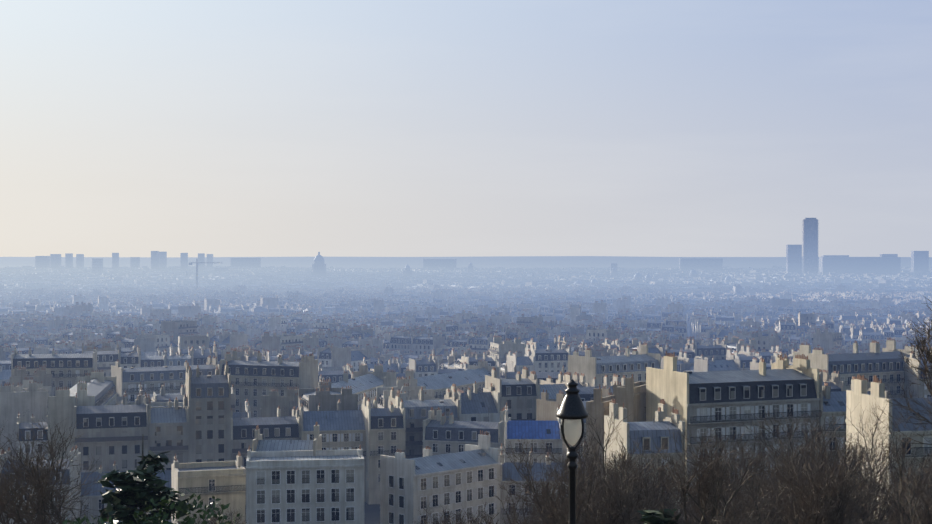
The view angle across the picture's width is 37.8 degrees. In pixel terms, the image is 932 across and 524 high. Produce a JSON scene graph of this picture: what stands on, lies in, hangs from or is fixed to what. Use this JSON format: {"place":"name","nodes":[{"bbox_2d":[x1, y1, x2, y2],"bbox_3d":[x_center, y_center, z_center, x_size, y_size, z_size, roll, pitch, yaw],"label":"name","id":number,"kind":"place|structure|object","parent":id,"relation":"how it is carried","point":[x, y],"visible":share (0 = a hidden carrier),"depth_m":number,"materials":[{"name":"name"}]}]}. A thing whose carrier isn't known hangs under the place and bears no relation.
{"place":"outdoors","nodes":[
{"label":"outdoors","id":0,"kind":"place"},
{"bbox_2d":[0,256,931,523],"bbox_3d":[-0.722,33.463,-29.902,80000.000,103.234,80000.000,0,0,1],"label":"terrain","id":1,"kind":"structure","parent":0,"point":[371,513],"depth_m":8848.74,"materials":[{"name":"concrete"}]},
{"bbox_2d":[0,418,110,523],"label":"bare tree","id":2,"kind":"object","parent":1,"relation":"on","point":[65,488],"visible":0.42,"depth_m":75.22,"materials":[{"name":"brown plant"}]},
{"bbox_2d":[0,426,114,523],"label":"bare tree","id":3,"kind":"object","parent":1,"relation":"on","point":[42,493],"visible":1,"depth_m":60.78,"materials":[{"name":"brown plant"}]},
{"bbox_2d":[98,437,199,523],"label":"conifer tree","id":4,"kind":"object","parent":1,"relation":"on","point":[136,487],"visible":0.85,"depth_m":65.91,"materials":[{"name":"green plant"}]},
{"bbox_2d":[62,488,245,523],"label":"laurel bush","id":5,"kind":"object","parent":1,"relation":"on","point":[190,520],"visible":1,"depth_m":41.06,"materials":[{"name":"green plant"}]},
{"bbox_2d":[155,500,246,523],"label":"tree","id":6,"kind":"object","parent":1,"relation":"on","point":[216,519],"visible":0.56,"depth_m":58.25,"materials":[{"name":"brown plant"}]},
{"bbox_2d":[189,259,214,289],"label":"tower crane","id":7,"kind":"object","parent":1,"relation":"on","point":[197,262],"visible":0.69,"depth_m":2310.61,"materials":[{"name":"paint"}]},
{"bbox_2d":[311,252,326,276],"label":"domed building","id":8,"kind":"structure","parent":1,"relation":"on","point":[318,266],"depth_m":4496.31,"materials":[{"name":"paint"}]},
{"bbox_2d":[109,262,731,284],"bbox_3d":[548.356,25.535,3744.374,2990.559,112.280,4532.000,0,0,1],"label":"distant buildings","id":9,"kind":"structure","parent":1,"relation":"on","point":[407,272],"depth_m":4175.10,"materials":[{"name":"paint"}]},
{"bbox_2d":[399,500,454,523],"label":"bare plane tree","id":10,"kind":"object","parent":1,"relation":"on","point":[437,522],"visible":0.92,"depth_m":88.08,"materials":[{"name":"brown plant"}]},
{"bbox_2d":[0,337,931,523],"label":"city buildings","id":11,"kind":"structure","parent":1,"relation":"on","point":[338,466],"depth_m":235.49,"materials":[{"name":"paint"}]},
{"bbox_2d":[0,311,931,471],"bbox_3d":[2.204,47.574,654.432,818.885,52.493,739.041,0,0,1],"label":"buildings","id":12,"kind":"structure","parent":1,"relation":"on","point":[202,425],"depth_m":547.72,"materials":[{"name":"paint"}]},
{"bbox_2d":[0,282,931,338],"bbox_3d":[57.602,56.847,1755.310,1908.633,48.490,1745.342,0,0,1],"label":"city buildings","id":13,"kind":"structure","parent":1,"relation":"on","point":[387,304],"depth_m":1446.44,"materials":[{"name":"paint"}]},
{"bbox_2d":[0,265,931,291],"bbox_3d":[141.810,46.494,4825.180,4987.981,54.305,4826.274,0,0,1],"label":"city buildings","id":14,"kind":"structure","parent":1,"relation":"on","point":[83,279],"depth_m":3841.59,"materials":[{"name":"paint"}]},
{"bbox_2d":[35,251,897,273],"bbox_3d":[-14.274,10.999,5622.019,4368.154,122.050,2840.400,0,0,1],"label":"distant buildings","id":15,"kind":"structure","parent":1,"relation":"on","point":[158,260],"depth_m":6772.56,"materials":[{"name":"paint"}]},
{"bbox_2d":[445,502,532,523],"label":"bare plane tree","id":16,"kind":"object","parent":1,"relation":"on","point":[460,521],"visible":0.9,"depth_m":75.66,"materials":[{"name":"brown plant"}]},
{"bbox_2d":[486,477,568,523],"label":"bare plane tree","id":17,"kind":"object","parent":1,"relation":"on","point":[515,511],"visible":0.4,"depth_m":90.91,"materials":[{"name":"brown plant"}]},
{"bbox_2d":[489,435,638,523],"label":"bare plane tree","id":18,"kind":"object","parent":1,"relation":"on","point":[551,508],"visible":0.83,"depth_m":62.17,"materials":[{"name":"brown plant"}]},
{"bbox_2d":[556,379,587,523],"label":"street lamp","id":19,"kind":"object","parent":1,"relation":"on","point":[572,414],"visible":1,"depth_m":19.89,"materials":[{"name":"metal"}]},
{"bbox_2d":[505,421,639,523],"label":"bare plane tree","id":20,"kind":"object","parent":1,"relation":"on","point":[594,480],"visible":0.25,"depth_m":104.70,"materials":[{"name":"brown plant"}]},
{"bbox_2d":[518,406,663,523],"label":"bare plane tree","id":21,"kind":"object","parent":1,"relation":"on","point":[626,462],"visible":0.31,"depth_m":71.04,"materials":[{"name":"brown plant"}]},
{"bbox_2d":[525,454,675,523],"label":"bare plane tree","id":22,"kind":"object","parent":1,"relation":"on","point":[643,485],"visible":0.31,"depth_m":72.38,"materials":[{"name":"brown plant"}]},
{"bbox_2d":[560,458,667,523],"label":"bare plane tree","id":23,"kind":"object","parent":1,"relation":"on","point":[612,518],"visible":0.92,"depth_m":59.48,"materials":[{"name":"brown plant"}]},
{"bbox_2d":[617,446,693,523],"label":"bare plane tree","id":24,"kind":"object","parent":1,"relation":"on","point":[658,476],"visible":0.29,"depth_m":88.96,"materials":[{"name":"brown plant"}]},
{"bbox_2d":[637,505,685,523],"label":"evergreen tree","id":25,"kind":"object","parent":1,"relation":"on","point":[649,517],"visible":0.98,"depth_m":51.90,"materials":[{"name":"green plant"}]},
{"bbox_2d":[648,437,751,519],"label":"bare plane tree","id":26,"kind":"object","parent":1,"relation":"on","point":[700,489],"visible":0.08,"depth_m":119.03,"materials":[{"name":"brown plant"}]},
{"bbox_2d":[650,427,774,523],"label":"bare plane tree","id":27,"kind":"object","parent":1,"relation":"on","point":[713,494],"visible":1,"depth_m":51.35,"materials":[{"name":"brown plant"}]},
{"bbox_2d":[655,450,769,523],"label":"bare plane tree","id":28,"kind":"object","parent":1,"relation":"on","point":[690,517],"visible":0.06,"depth_m":95.83,"materials":[{"name":"brown plant"}]},
{"bbox_2d":[668,435,770,523],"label":"bare plane tree","id":29,"kind":"object","parent":1,"relation":"on","point":[706,477],"visible":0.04,"depth_m":110.09,"materials":[{"name":"brown plant"}]},
{"bbox_2d":[644,421,836,523],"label":"bare plane tree","id":30,"kind":"object","parent":1,"relation":"on","point":[733,503],"visible":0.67,"depth_m":69.27,"materials":[{"name":"brown plant"}]},
{"bbox_2d":[715,452,847,523],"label":"bare plane tree","id":31,"kind":"object","parent":1,"relation":"on","point":[739,472],"visible":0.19,"depth_m":89.26,"materials":[{"name":"brown plant"}]},
{"bbox_2d":[745,441,834,523],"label":"bare plane tree","id":32,"kind":"object","parent":1,"relation":"on","point":[768,465],"depth_m":129.71,"materials":[{"name":"brown plant"}]},
{"bbox_2d":[733,405,876,521],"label":"bare plane tree","id":33,"kind":"object","parent":1,"relation":"on","point":[788,448],"visible":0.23,"depth_m":99.61,"materials":[{"name":"brown plant"}]},
{"bbox_2d":[802,218,818,272],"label":"skyscraper","id":34,"kind":"structure","parent":1,"relation":"on","point":[810,253],"depth_m":5143.55,"materials":[{"name":"paint"}]},
{"bbox_2d":[754,449,886,523],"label":"bare plane tree","id":35,"kind":"object","parent":1,"relation":"on","point":[833,512],"visible":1,"depth_m":54.70,"materials":[{"name":"brown plant"}]},
{"bbox_2d":[774,437,869,518],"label":"bare plane tree","id":36,"kind":"object","parent":1,"relation":"on","point":[833,469],"visible":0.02,"depth_m":106.65,"materials":[{"name":"brown plant"}]},
{"bbox_2d":[756,426,910,523],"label":"bare plane tree","id":37,"kind":"object","parent":1,"relation":"on","point":[870,509],"visible":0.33,"depth_m":74.50,"materials":[{"name":"brown plant"}]},
{"bbox_2d":[775,402,931,522],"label":"bare plane tree","id":38,"kind":"object","parent":1,"relation":"on","point":[883,459],"visible":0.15,"depth_m":124.00,"materials":[{"name":"brown plant"}]},
{"bbox_2d":[786,245,928,273],"bbox_3d":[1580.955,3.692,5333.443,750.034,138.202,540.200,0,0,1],"label":"buildings","id":39,"kind":"structure","parent":1,"relation":"on","point":[881,265],"depth_m":5264.67,"materials":[{"name":"paint"}]},
{"bbox_2d":[848,463,931,523],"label":"bare plane tree","id":40,"kind":"object","parent":1,"relation":"on","point":[912,507],"visible":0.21,"depth_m":91.23,"materials":[{"name":"brown plant"}]},
{"bbox_2d":[853,427,931,523],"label":"bare plane tree","id":41,"kind":"object","parent":1,"relation":"on","point":[900,474],"visible":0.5,"depth_m":67.16,"materials":[{"name":"brown plant"}]},
{"bbox_2d":[856,457,931,523],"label":"bare plane tree","id":42,"kind":"object","parent":1,"relation":"on","point":[926,513],"visible":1,"depth_m":59.63,"materials":[{"name":"brown plant"}]},
{"bbox_2d":[868,297,931,486],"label":"bare tree","id":43,"kind":"object","parent":1,"relation":"on","point":[928,354],"visible":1,"depth_m":38.11,"materials":[{"name":"brown plant"}]},
{"bbox_2d":[882,456,931,517],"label":"bare plane tree","id":44,"kind":"object","parent":1,"relation":"on","point":[918,488],"visible":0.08,"depth_m":111.63,"materials":[{"name":"brown plant"}]},
{"bbox_2d":[0,0,931,256],"label":"sky","id":45,"kind":"structure","parent":0,"point":[129,128],"materials":[{"name":"blue"}]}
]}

